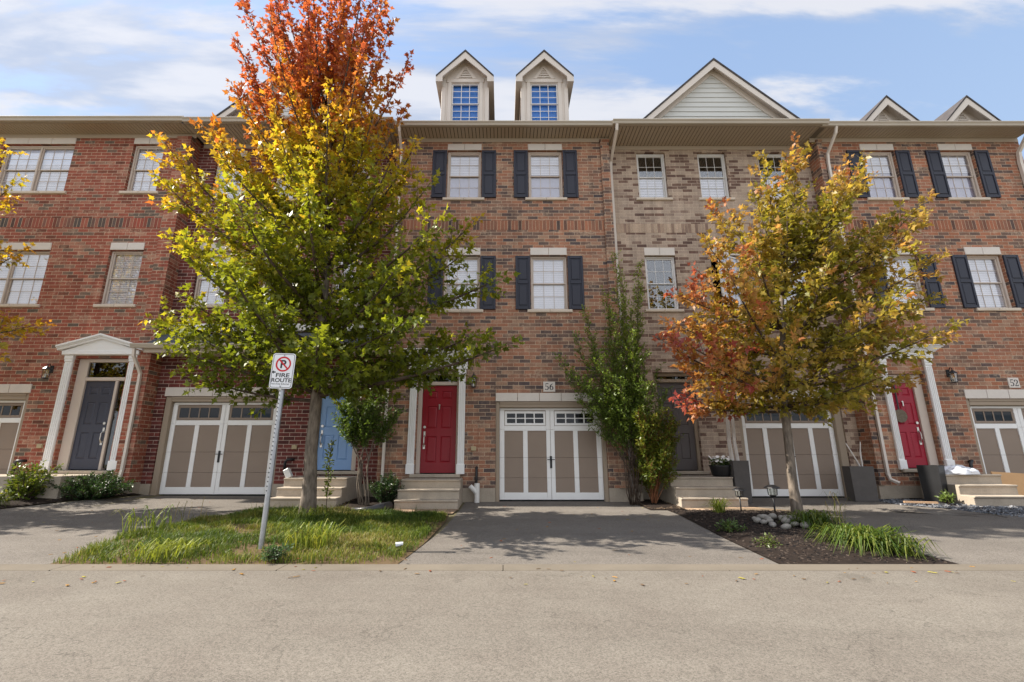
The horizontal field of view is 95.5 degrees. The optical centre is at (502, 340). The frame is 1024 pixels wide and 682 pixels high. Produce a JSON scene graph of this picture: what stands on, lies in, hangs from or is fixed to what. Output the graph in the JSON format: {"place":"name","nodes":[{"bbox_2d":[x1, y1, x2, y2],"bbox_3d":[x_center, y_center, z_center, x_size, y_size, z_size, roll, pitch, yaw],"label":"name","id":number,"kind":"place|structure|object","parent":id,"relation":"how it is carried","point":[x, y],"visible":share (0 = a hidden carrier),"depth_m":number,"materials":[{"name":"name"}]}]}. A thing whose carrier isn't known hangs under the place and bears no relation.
{"place":"outdoors","nodes":[
{"label":"outdoors","id":0,"kind":"place"},
{"bbox_2d":[0,495,271,563],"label":"driveway","id":1,"kind":"structure","parent":0,"point":[29,535],"depth_m":7.98,"materials":[{"name":"concrete"}]},
{"bbox_2d":[51,502,447,563],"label":"grass","id":2,"kind":"structure","parent":0,"point":[360,521],"depth_m":6.36,"materials":[{"name":"plant"}]},
{"bbox_2d":[111,504,174,536],"bbox_3d":[-5.128,2.618,6.783,0.836,0.416,0.858,-6,-15,21],"label":"grass tuft","id":3,"kind":"object","parent":2,"relation":"on","point":[132,521],"visible":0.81,"depth_m":6.69,"materials":[{"name":"plant"}]},
{"bbox_2d":[114,536,220,562],"bbox_3d":[-3.952,2.450,5.488,1.030,0.200,0.929,0,-14,0],"label":"grass tuft","id":4,"kind":"object","parent":2,"relation":"on","point":[157,550],"visible":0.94,"depth_m":5.38,"materials":[{"name":"plant"}]},
{"bbox_2d":[171,496,204,521],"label":"seed stalks","id":5,"kind":"object","parent":2,"relation":"on","point":[184,510],"visible":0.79,"depth_m":7.51,"materials":[{"name":"beige plant"}]},
{"bbox_2d":[258,353,295,548],"bbox_3d":[-3.014,1.504,6.092,0.320,2.738,0.138,0,-14,0],"label":"fire route sign","id":6,"kind":"object","parent":2,"relation":"on","point":[282,371],"visible":1,"depth_m":6.28,"materials":[{"name":"metal"}]},
{"bbox_2d":[260,540,294,561],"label":"weed","id":7,"kind":"object","parent":2,"relation":"on","point":[271,552],"visible":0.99,"depth_m":5.28,"materials":[{"name":"green plant"}]},
{"bbox_2d":[268,504,335,521],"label":"grass tuft","id":8,"kind":"object","parent":2,"relation":"on","point":[304,513],"visible":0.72,"depth_m":7.73,"materials":[{"name":"plant"}]},
{"bbox_2d":[264,518,349,551],"bbox_3d":[-2.463,2.479,5.933,1.036,0.338,1.050,5,-15,-21],"label":"grass tuft","id":9,"kind":"object","parent":2,"relation":"on","point":[319,537],"visible":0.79,"depth_m":5.87,"materials":[{"name":"plant"}]},
{"bbox_2d":[322,440,335,505],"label":"weed","id":10,"kind":"object","parent":2,"relation":"on","point":[326,490],"visible":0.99,"depth_m":8.42,"materials":[{"name":"green plant"}]},
{"bbox_2d":[139,0,525,514],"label":"maple tree","id":11,"kind":"object","parent":2,"relation":"on","point":[315,78],"visible":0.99,"depth_m":8.61,"materials":[{"name":"green plant"}]},
{"bbox_2d":[283,468,292,477],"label":"white block","id":12,"kind":"structure","parent":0,"point":[288,473],"depth_m":10.05,"materials":[{"name":"plastic"}]},
{"bbox_2d":[392,509,457,513],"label":"paver path","id":13,"kind":"structure","parent":0,"point":[450,511],"depth_m":9.31,"materials":[{"name":"concrete"}]},
{"bbox_2d":[1,493,1002,563],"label":"ground","id":14,"kind":"structure","parent":0,"point":[449,519],"depth_m":9.24,"materials":[{"name":"concrete"}]},
{"bbox_2d":[0,474,100,498],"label":"concrete steps","id":15,"kind":"structure","parent":14,"relation":"on","point":[59,479],"depth_m":9.76,"materials":[{"name":"concrete"}]},
{"bbox_2d":[0,492,141,508],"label":"planting bed","id":16,"kind":"object","parent":14,"relation":"on","point":[31,501],"visible":0.28,"depth_m":9.36,"materials":[{"name":"soil"}]},
{"bbox_2d":[0,491,17,506],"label":"grass tuft","id":17,"kind":"object","parent":16,"relation":"on","point":[3,498],"visible":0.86,"depth_m":8.90,"materials":[{"name":"plant"}]},
{"bbox_2d":[0,137,56,361],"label":"maple tree","id":18,"kind":"object","parent":16,"relation":"on","point":[4,329],"visible":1,"depth_m":10.14,"materials":[{"name":"yellow plant"}]},
{"bbox_2d":[0,460,63,500],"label":"leafy bush","id":19,"kind":"object","parent":16,"relation":"on","point":[22,487],"visible":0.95,"depth_m":9.51,"materials":[{"name":"green plant"}]},
{"bbox_2d":[40,469,137,499],"bbox_3d":[-8.920,3.162,10.129,1.995,0.716,1.283,0,-14,0],"label":"juniper bush","id":20,"kind":"object","parent":16,"relation":"on","point":[93,488],"visible":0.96,"depth_m":9.94,"materials":[{"name":"green plant"}]},
{"bbox_2d":[0,116,222,493],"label":"townhouse","id":21,"kind":"structure","parent":14,"relation":"on","point":[96,280],"depth_m":12.13,"materials":[{"name":"red brick"}]},
{"bbox_2d":[0,400,25,473],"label":"garage door","id":22,"kind":"structure","parent":21,"relation":"in","point":[11,411],"depth_m":11.31,"materials":[{"name":"beige paint"}]},
{"bbox_2d":[0,243,51,306],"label":"window","id":23,"kind":"structure","parent":21,"relation":"in","point":[11,295],"depth_m":12.24,"materials":[{"name":"white glass"}]},
{"bbox_2d":[0,138,76,193],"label":"window","id":24,"kind":"structure","parent":21,"relation":"in","point":[37,179],"depth_m":13.03,"materials":[{"name":"white glass"}]},
{"bbox_2d":[68,381,115,468],"bbox_3d":[-9.995,2.028,11.309,0.740,2.116,0.120,0,-14,0],"label":"front door","id":25,"kind":"structure","parent":21,"relation":"in","point":[96,404],"depth_m":11.32,"materials":[{"name":"blue paint"}]},
{"bbox_2d":[70,363,127,469],"bbox_3d":[-9.965,1.800,11.520,1.310,2.700,0.270,0,-14,0],"label":"door frame","id":26,"kind":"structure","parent":21,"relation":"in","point":[96,369],"depth_m":11.61,"materials":[{"name":"white wood"}]},
{"bbox_2d":[93,243,144,306],"bbox_3d":[-9.928,-1.716,12.162,1.079,1.798,0.228,0,-14,0],"label":"window","id":27,"kind":"structure","parent":21,"relation":"in","point":[113,295],"depth_m":12.25,"materials":[{"name":"clear glass"}]},
{"bbox_2d":[119,138,165,193],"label":"window","id":28,"kind":"structure","parent":21,"relation":"in","point":[135,179],"depth_m":13.01,"materials":[{"name":"clear glass"}]},
{"bbox_2d":[118,69,397,496],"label":"townhouse","id":29,"kind":"structure","parent":14,"relation":"on","point":[199,443],"depth_m":11.61,"materials":[{"name":"red brick"}]},
{"bbox_2d":[185,243,231,307],"bbox_3d":[-7.815,-1.762,12.524,1.060,1.863,0.228,0,-14,0],"label":"window","id":30,"kind":"structure","parent":29,"relation":"in","point":[202,285],"depth_m":12.52,"materials":[{"name":"clear glass"}]},
{"bbox_2d":[159,403,276,495],"bbox_3d":[-7.000,2.676,11.508,2.656,2.293,0.112,0,-14,0],"label":"garage door","id":31,"kind":"structure","parent":29,"relation":"in","point":[215,449],"depth_m":11.50,"materials":[{"name":"beige paint"}]},
{"bbox_2d":[206,151,247,200],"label":"window","id":32,"kind":"structure","parent":29,"relation":"in","point":[242,154],"depth_m":13.29,"materials":[{"name":"white glass"}]},
{"bbox_2d":[275,156,295,200],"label":"window","id":33,"kind":"structure","parent":29,"relation":"in","point":[290,197],"depth_m":13.25,"materials":[{"name":"white plastic"}]},
{"bbox_2d":[317,394,352,469],"bbox_3d":[-4.160,2.163,11.626,0.870,2.046,0.120,0,-14,0],"label":"front door","id":34,"kind":"structure","parent":29,"relation":"in","point":[342,451],"depth_m":11.56,"materials":[{"name":"blue paint"}]},
{"bbox_2d":[332,243,361,307],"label":"window","id":35,"kind":"structure","parent":29,"relation":"in","point":[359,261],"depth_m":12.62,"materials":[{"name":"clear glass"}]},
{"bbox_2d":[270,476,361,507],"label":"concrete steps","id":36,"kind":"structure","parent":14,"relation":"on","point":[344,489],"depth_m":9.70,"materials":[{"name":"concrete"}]},
{"bbox_2d":[0,493,683,509],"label":"mulch","id":37,"kind":"object","parent":14,"relation":"on","point":[636,501],"visible":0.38,"depth_m":9.62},
{"bbox_2d":[337,496,393,509],"bbox_3d":[-2.810,3.517,10.106,1.140,0.156,2.150,0,-14,0],"label":"planting bed","id":38,"kind":"object","parent":14,"relation":"on","point":[372,501],"visible":0.34,"depth_m":9.78,"materials":[{"name":"soil"}]},
{"bbox_2d":[330,380,405,505],"bbox_3d":[-2.885,2.083,9.837,1.542,2.759,0.949,0,-14,0],"label":"small tree","id":39,"kind":"object","parent":38,"relation":"on","point":[360,427],"visible":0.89,"depth_m":9.78,"materials":[{"name":"green plant"}]},
{"bbox_2d":[368,470,404,502],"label":"juniper bush","id":40,"kind":"object","parent":38,"relation":"on","point":[386,489],"visible":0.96,"depth_m":9.88,"materials":[{"name":"green plant"}]},
{"bbox_2d":[351,501,392,510],"bbox_3d":[-2.561,3.285,9.176,0.814,0.176,0.322,8,-16,-30],"label":"garden edging","id":41,"kind":"object","parent":14,"relation":"on","point":[387,505],"visible":0.67,"depth_m":9.12,"materials":[{"name":"stone"}]},
{"bbox_2d":[394,478,462,508],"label":"concrete steps","id":42,"kind":"structure","parent":14,"relation":"on","point":[432,493],"depth_m":9.86,"materials":[{"name":"concrete"}]},
{"bbox_2d":[376,49,629,502],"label":"townhouse","id":43,"kind":"structure","parent":14,"relation":"on","point":[532,179],"depth_m":12.06,"materials":[{"name":"brown brick"}]},
{"bbox_2d":[420,386,456,472],"bbox_3d":[-1.560,2.120,11.286,0.840,2.086,0.120,0,-14,0],"label":"front door","id":44,"kind":"structure","parent":43,"relation":"in","point":[439,410],"depth_m":11.29,"materials":[{"name":"red paint"}]},
{"bbox_2d":[426,375,456,381],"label":"transom window","id":45,"kind":"structure","parent":43,"relation":"in","point":[440,378],"depth_m":11.59,"materials":[{"name":"clear glass"}]},
{"bbox_2d":[440,248,482,312],"bbox_3d":[-1.073,-1.576,12.128,1.135,1.792,0.228,0,-14,0],"label":"window","id":46,"kind":"structure","parent":43,"relation":"in","point":[474,262],"depth_m":12.23,"materials":[{"name":"white glass"}]},
{"bbox_2d":[442,144,483,200],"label":"window","id":47,"kind":"structure","parent":43,"relation":"in","point":[464,168],"depth_m":12.98,"materials":[{"name":"white glass"}]},
{"bbox_2d":[525,144,566,200],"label":"window","id":48,"kind":"structure","parent":43,"relation":"in","point":[544,168],"depth_m":12.98,"materials":[{"name":"white glass"}]},
{"bbox_2d":[527,248,572,312],"bbox_3d":[1.197,-1.576,12.128,1.146,1.792,0.228,0,-14,0],"label":"window","id":49,"kind":"structure","parent":43,"relation":"in","point":[543,269],"depth_m":12.20,"materials":[{"name":"white glass"}]},
{"bbox_2d":[499,408,603,500],"bbox_3d":[1.145,2.714,11.149,2.456,2.188,0.112,0,-14,0],"label":"garage door","id":50,"kind":"structure","parent":43,"relation":"in","point":[524,432],"depth_m":11.14,"materials":[{"name":"beige wood"}]},
{"bbox_2d":[0,564,1023,570],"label":"kerb","id":51,"kind":"structure","parent":14,"relation":"on","point":[517,567],"depth_m":5.03,"materials":[{"name":"concrete"}]},
{"bbox_2d":[658,475,747,507],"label":"concrete steps","id":52,"kind":"structure","parent":14,"relation":"on","point":[688,491],"depth_m":9.91,"materials":[{"name":"concrete"}]},
{"bbox_2d":[708,455,730,476],"bbox_3d":[4.913,2.830,10.548,0.491,0.470,0.489,6,-15,-22],"label":"flower pot","id":53,"kind":"object","parent":52,"relation":"on","point":[721,469],"visible":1,"depth_m":10.39,"materials":[{"name":"black plastic"}]},
{"bbox_2d":[608,58,863,499],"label":"townhouse","id":54,"kind":"structure","parent":14,"relation":"on","point":[681,154],"depth_m":12.71,"materials":[{"name":"beige brick"}]},
{"bbox_2d":[636,154,672,200],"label":"window","id":55,"kind":"structure","parent":54,"relation":"in","point":[642,190],"depth_m":13.28,"materials":[{"name":"white plastic"}]},
{"bbox_2d":[644,248,683,311],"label":"window","id":56,"kind":"structure","parent":54,"relation":"in","point":[647,251],"depth_m":12.58,"materials":[{"name":"white plastic"}]},
{"bbox_2d":[656,377,687,378],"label":"transom window","id":57,"kind":"structure","parent":54,"relation":"in","point":[656,377],"depth_m":11.94,"materials":[{"name":"black glass"}]},
{"bbox_2d":[657,383,697,469],"bbox_3d":[4.350,2.115,11.638,0.850,2.146,0.120,0,-14,0],"label":"front door","id":58,"kind":"structure","parent":54,"relation":"in","point":[685,449],"depth_m":11.64,"materials":[{"name":"grey paint"}]},
{"bbox_2d":[697,154,734,200],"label":"window","id":59,"kind":"structure","parent":54,"relation":"in","point":[704,190],"depth_m":13.28,"materials":[{"name":"white plastic"}]},
{"bbox_2d":[710,248,745,310],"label":"window","id":60,"kind":"structure","parent":54,"relation":"in","point":[735,268],"depth_m":12.43,"materials":[{"name":"white glass"}]},
{"bbox_2d":[758,154,795,200],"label":"window","id":61,"kind":"structure","parent":54,"relation":"in","point":[773,156],"depth_m":13.34,"materials":[{"name":"glass"}]},
{"bbox_2d":[741,407,844,497],"bbox_3d":[7.105,2.737,11.493,2.306,2.248,0.112,0,-14,0],"label":"garage door","id":62,"kind":"structure","parent":54,"relation":"in","point":[815,449],"depth_m":11.47,"materials":[{"name":"beige wood"}]},
{"bbox_2d":[780,257,806,310],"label":"window","id":63,"kind":"structure","parent":54,"relation":"in","point":[799,280],"depth_m":12.53,"materials":[{"name":"glass"}]},
{"bbox_2d":[668,510,957,563],"bbox_3d":[4.439,2.928,7.290,2.678,0.162,4.300,0,-14,0],"label":"mulch bed","id":64,"kind":"object","parent":14,"relation":"on","point":[796,556],"visible":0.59,"depth_m":5.81,"materials":[{"name":"soil"}]},
{"bbox_2d":[699,497,738,512],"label":"grass tuft","id":65,"kind":"object","parent":64,"relation":"on","point":[718,506],"visible":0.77,"depth_m":8.66,"materials":[{"name":"plant"}]},
{"bbox_2d":[714,518,747,531],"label":"weed","id":66,"kind":"object","parent":64,"relation":"on","point":[729,527],"visible":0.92,"depth_m":6.95,"materials":[{"name":"green plant"}]},
{"bbox_2d":[732,487,745,510],"bbox_3d":[4.470,3.013,8.763,0.238,0.483,0.238,0,-14,0],"label":"garden lamp","id":67,"kind":"object","parent":64,"relation":"on","point":[737,489],"visible":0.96,"depth_m":8.75,"materials":[{"name":"black metal"}]},
{"bbox_2d":[753,517,760,523],"bbox_3d":[4.111,2.893,7.494,0.151,0.099,0.122,5,-16,-27],"label":"river stone","id":68,"kind":"object","parent":64,"relation":"on","point":[756,519],"visible":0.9,"depth_m":7.45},
{"bbox_2d":[752,533,781,547],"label":"weed","id":69,"kind":"object","parent":64,"relation":"on","point":[768,541],"visible":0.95,"depth_m":5.99,"materials":[{"name":"green plant"}]},
{"bbox_2d":[764,485,779,511],"bbox_3d":[5.020,2.950,8.624,0.280,0.545,0.280,0,-14,0],"label":"garden lamp","id":70,"kind":"object","parent":64,"relation":"on","point":[773,487],"visible":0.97,"depth_m":8.60,"materials":[{"name":"black metal"}]},
{"bbox_2d":[768,513,776,519],"bbox_3d":[4.485,2.912,7.717,0.130,0.107,0.179,-16,-21,48],"label":"river stone","id":71,"kind":"object","parent":64,"relation":"on","point":[773,516],"visible":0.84,"depth_m":7.66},
{"bbox_2d":[769,521,775,526],"bbox_3d":[4.165,2.835,7.170,0.106,0.086,0.147,-2,-5,7],"label":"river stone","id":72,"kind":"object","parent":64,"relation":"on","point":[772,524],"visible":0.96,"depth_m":7.13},
{"bbox_2d":[781,517,790,523],"bbox_3d":[4.421,2.813,7.268,0.124,0.100,0.153,-9,-20,3],"label":"river stone","id":73,"kind":"object","parent":64,"relation":"on","point":[785,520],"visible":0.79,"depth_m":7.22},
{"bbox_2d":[781,523,790,528],"bbox_3d":[4.284,2.809,7.030,0.163,0.092,0.096,-11,-20,-1],"label":"river stone","id":74,"kind":"object","parent":64,"relation":"on","point":[786,526],"visible":0.81,"depth_m":7.00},
{"bbox_2d":[799,521,810,527],"bbox_3d":[4.598,2.796,7.060,0.164,0.100,0.139,-2,-5,-2],"label":"river stone","id":75,"kind":"object","parent":64,"relation":"on","point":[804,524],"visible":0.78,"depth_m":7.02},
{"bbox_2d":[652,130,968,512],"bbox_3d":[5.771,-0.640,9.135,5.692,7.942,3.033,0,-14,0],"label":"maple tree","id":76,"kind":"object","parent":64,"relation":"on","point":[807,246],"visible":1,"depth_m":9.05,"materials":[{"name":"yellow plant"}]},
{"bbox_2d":[777,509,851,530],"bbox_3d":[4.819,2.786,7.218,1.092,0.320,1.098,12,-18,-40],"label":"daylily","id":77,"kind":"object","parent":64,"relation":"on","point":[816,518],"visible":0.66,"depth_m":7.09,"materials":[{"name":"green plant"}]},
{"bbox_2d":[822,490,848,528],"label":"seed stalks","id":78,"kind":"object","parent":64,"relation":"on","point":[836,509],"visible":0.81,"depth_m":6.86,"materials":[{"name":"beige plant"}]},
{"bbox_2d":[802,522,936,557],"bbox_3d":[4.668,2.517,5.967,1.524,0.280,1.522,0,-14,0],"label":"daylily","id":79,"kind":"object","parent":64,"relation":"on","point":[856,536],"visible":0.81,"depth_m":5.81,"materials":[{"name":"green plant"}]},
{"bbox_2d":[849,532,949,560],"bbox_3d":[4.778,2.469,5.648,0.998,0.239,1.021,0,-14,0],"label":"daylily","id":80,"kind":"object","parent":64,"relation":"on","point":[907,547],"visible":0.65,"depth_m":5.50,"materials":[{"name":"green plant"}]},
{"bbox_2d":[776,95,1023,498],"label":"townhouse","id":81,"kind":"structure","parent":14,"relation":"on","point":[963,405],"depth_m":12.13,"materials":[{"name":"orange brick"}]},
{"bbox_2d":[859,144,909,200],"bbox_3d":[10.453,-4.648,12.899,1.125,1.764,0.250,0,-14,0],"label":"window","id":82,"kind":"structure","parent":81,"relation":"in","point":[885,187],"depth_m":12.98,"materials":[{"name":"white glass"}]},
{"bbox_2d":[893,385,907,422],"bbox_3d":[9.700,1.507,11.419,0.320,0.980,0.023,0,-14,0],"label":"door wreath","id":83,"kind":"object","parent":81,"relation":"hanging from","point":[901,415],"depth_m":11.34,"materials":[{"name":"beige plant"}]},
{"bbox_2d":[881,247,934,310],"bbox_3d":[10.430,-1.605,12.135,1.130,1.770,0.228,0,-14,0],"label":"window","id":84,"kind":"structure","parent":81,"relation":"in","point":[901,259],"depth_m":12.22,"materials":[{"name":"white glass"}]},
{"bbox_2d":[891,383,927,467],"bbox_3d":[9.830,2.028,11.309,0.650,2.036,0.120,0,-14,0],"label":"front door","id":85,"kind":"structure","parent":81,"relation":"in","point":[910,430],"depth_m":11.29,"materials":[{"name":"paint"}]},
{"bbox_2d":[937,144,990,200],"bbox_3d":[12.650,-4.648,12.899,1.125,1.764,0.250,0,-14,0],"label":"window","id":86,"kind":"structure","parent":81,"relation":"in","point":[958,166],"depth_m":12.98,"materials":[{"name":"white glass"}]},
{"bbox_2d":[963,247,1021,310],"bbox_3d":[12.640,-1.605,12.135,1.130,1.770,0.228,0,-14,0],"label":"window","id":87,"kind":"structure","parent":81,"relation":"in","point":[983,281],"depth_m":12.22,"materials":[{"name":"white glass"}]},
{"bbox_2d":[970,406,1023,473],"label":"garage door","id":88,"kind":"structure","parent":81,"relation":"in","point":[999,430],"depth_m":11.25,"materials":[{"name":"beige wood"}]},
{"bbox_2d":[880,498,1017,513],"bbox_3d":[9.040,3.374,9.487,1.240,0.107,2.620,0,-14,0],"label":"gravel bed","id":89,"kind":"object","parent":14,"relation":"on","point":[941,503],"visible":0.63,"depth_m":9.74,"materials":[{"name":"gravel"}]},
{"bbox_2d":[916,465,947,502],"bbox_3d":[9.420,3.119,10.158,0.370,0.780,0.370,8,-16,-30],"label":"tall planter","id":90,"kind":"object","parent":89,"relation":"on","point":[933,480],"visible":0.9,"depth_m":10.07,"materials":[{"name":"plastic"}]},
{"bbox_2d":[935,489,954,503],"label":"weed","id":91,"kind":"object","parent":89,"relation":"on","point":[947,497],"visible":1,"depth_m":9.78,"materials":[{"name":"green plant"}]},
{"bbox_2d":[919,474,1023,505],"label":"concrete steps","id":92,"kind":"structure","parent":14,"relation":"on","point":[982,489],"depth_m":9.81,"materials":[{"name":"concrete"}]},
{"bbox_2d":[944,465,979,474],"bbox_3d":[10.104,2.848,10.319,0.846,0.204,0.543,0,-14,0],"label":"plastic bag","id":93,"kind":"object","parent":92,"relation":"on","point":[956,469],"visible":0.84,"depth_m":10.15,"materials":[{"name":"plastic"}]},
{"bbox_2d":[990,472,1023,494],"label":"cardboard box","id":94,"kind":"object","parent":14,"relation":"on","point":[1013,478],"visible":0.35,"depth_m":10.37,"materials":[{"name":"cardboard"}]},
{"bbox_2d":[0,499,1015,585],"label":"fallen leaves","id":95,"kind":"object","parent":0,"point":[461,545],"visible":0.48,"depth_m":4.92,"materials":[{"name":"plant"}]},
{"bbox_2d":[0,571,1023,681],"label":"road","id":96,"kind":"structure","parent":0,"point":[449,626],"depth_m":3.31,"materials":[{"name":"asphalt"}]},
{"bbox_2d":[0,0,1023,160],"label":"sky","id":97,"kind":"structure","parent":0,"point":[835,60],"materials":[{"name":"blue"}]},
{"bbox_2d":[399,501,777,564],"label":"driveway","id":98,"kind":"structure","parent":0,"point":[479,531],"depth_m":6.62,"materials":[{"name":"concrete"}]},
{"bbox_2d":[640,499,682,509],"bbox_3d":[3.330,3.591,10.268,0.740,0.076,1.800,0,-14,0],"label":"planting bed","id":99,"kind":"object","parent":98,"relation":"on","point":[659,504],"visible":0.68,"depth_m":9.82,"materials":[{"name":"soil"}]},
{"bbox_2d":[554,250,672,505],"bbox_3d":[2.513,0.643,10.893,2.723,6.092,1.105,0,-14,0],"label":"tree","id":100,"kind":"object","parent":99,"relation":"on","point":[620,407],"visible":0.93,"depth_m":10.75,"materials":[{"name":"green plant"}]},
{"bbox_2d":[632,493,643,501],"bbox_3d":[3.090,3.610,10.717,0.260,0.200,0.280,0,-14,0],"label":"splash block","id":101,"kind":"object","parent":99,"relation":"on","point":[642,497],"depth_m":10.59,"materials":[{"name":"concrete"}]},
{"bbox_2d":[625,403,683,502],"bbox_3d":[3.430,2.511,10.337,1.300,2.183,1.173,0,-14,0],"label":"leafy bush","id":102,"kind":"object","parent":99,"relation":"on","point":[655,454],"visible":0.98,"depth_m":10.18,"materials":[{"name":"green plant"}]},
{"bbox_2d":[684,507,781,510],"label":"paver path","id":103,"kind":"structure","parent":0,"point":[743,508],"depth_m":9.35,"materials":[{"name":"concrete"}]},
{"bbox_2d":[748,498,1023,563],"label":"driveway","id":104,"kind":"structure","parent":0,"point":[961,537],"depth_m":7.55,"materials":[{"name":"concrete"}]},
{"bbox_2d":[726,460,752,502],"bbox_3d":[5.270,3.147,10.429,0.380,0.900,0.380,2,-14,-7],"label":"tall planter","id":105,"kind":"object","parent":104,"relation":"on","point":[739,472],"visible":0.54,"depth_m":10.28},
{"bbox_2d":[726,417,733,460],"bbox_3d":[5.187,2.278,10.641,0.118,1.075,0.094,0,-14,0],"label":"birch log","id":106,"kind":"object","parent":105,"relation":"on","point":[730,450],"visible":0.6,"depth_m":10.61,"materials":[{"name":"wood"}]},
{"bbox_2d":[726,390,739,460],"bbox_3d":[5.318,1.941,10.738,0.164,1.774,0.080,0,-14,0],"label":"birch log","id":107,"kind":"object","parent":105,"relation":"on","point":[734,441],"visible":0.48,"depth_m":10.63,"materials":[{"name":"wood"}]},
{"bbox_2d":[842,466,878,501],"bbox_3d":[8.120,3.240,10.561,0.520,0.760,0.280,-1,-14,3],"label":"tall planter","id":108,"kind":"object","parent":104,"relation":"on","point":[860,484],"visible":1,"depth_m":10.45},
{"bbox_2d":[845,442,862,465],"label":"bare twigs","id":109,"kind":"object","parent":108,"relation":"in","point":[855,457],"visible":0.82,"depth_m":10.66,"materials":[{"name":"brown wood"}]},
{"bbox_2d":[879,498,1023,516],"bbox_3d":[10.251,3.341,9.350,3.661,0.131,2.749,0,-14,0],"label":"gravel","id":110,"kind":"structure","parent":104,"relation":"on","point":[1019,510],"depth_m":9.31,"materials":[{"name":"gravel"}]},
{"bbox_2d":[903,501,937,503],"bbox_3d":[8.829,3.411,9.827,0.570,0.036,0.080,-5,-15,19],"label":"wooden board","id":111,"kind":"object","parent":110,"relation":"on","point":[929,502],"visible":1,"depth_m":9.80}
]}

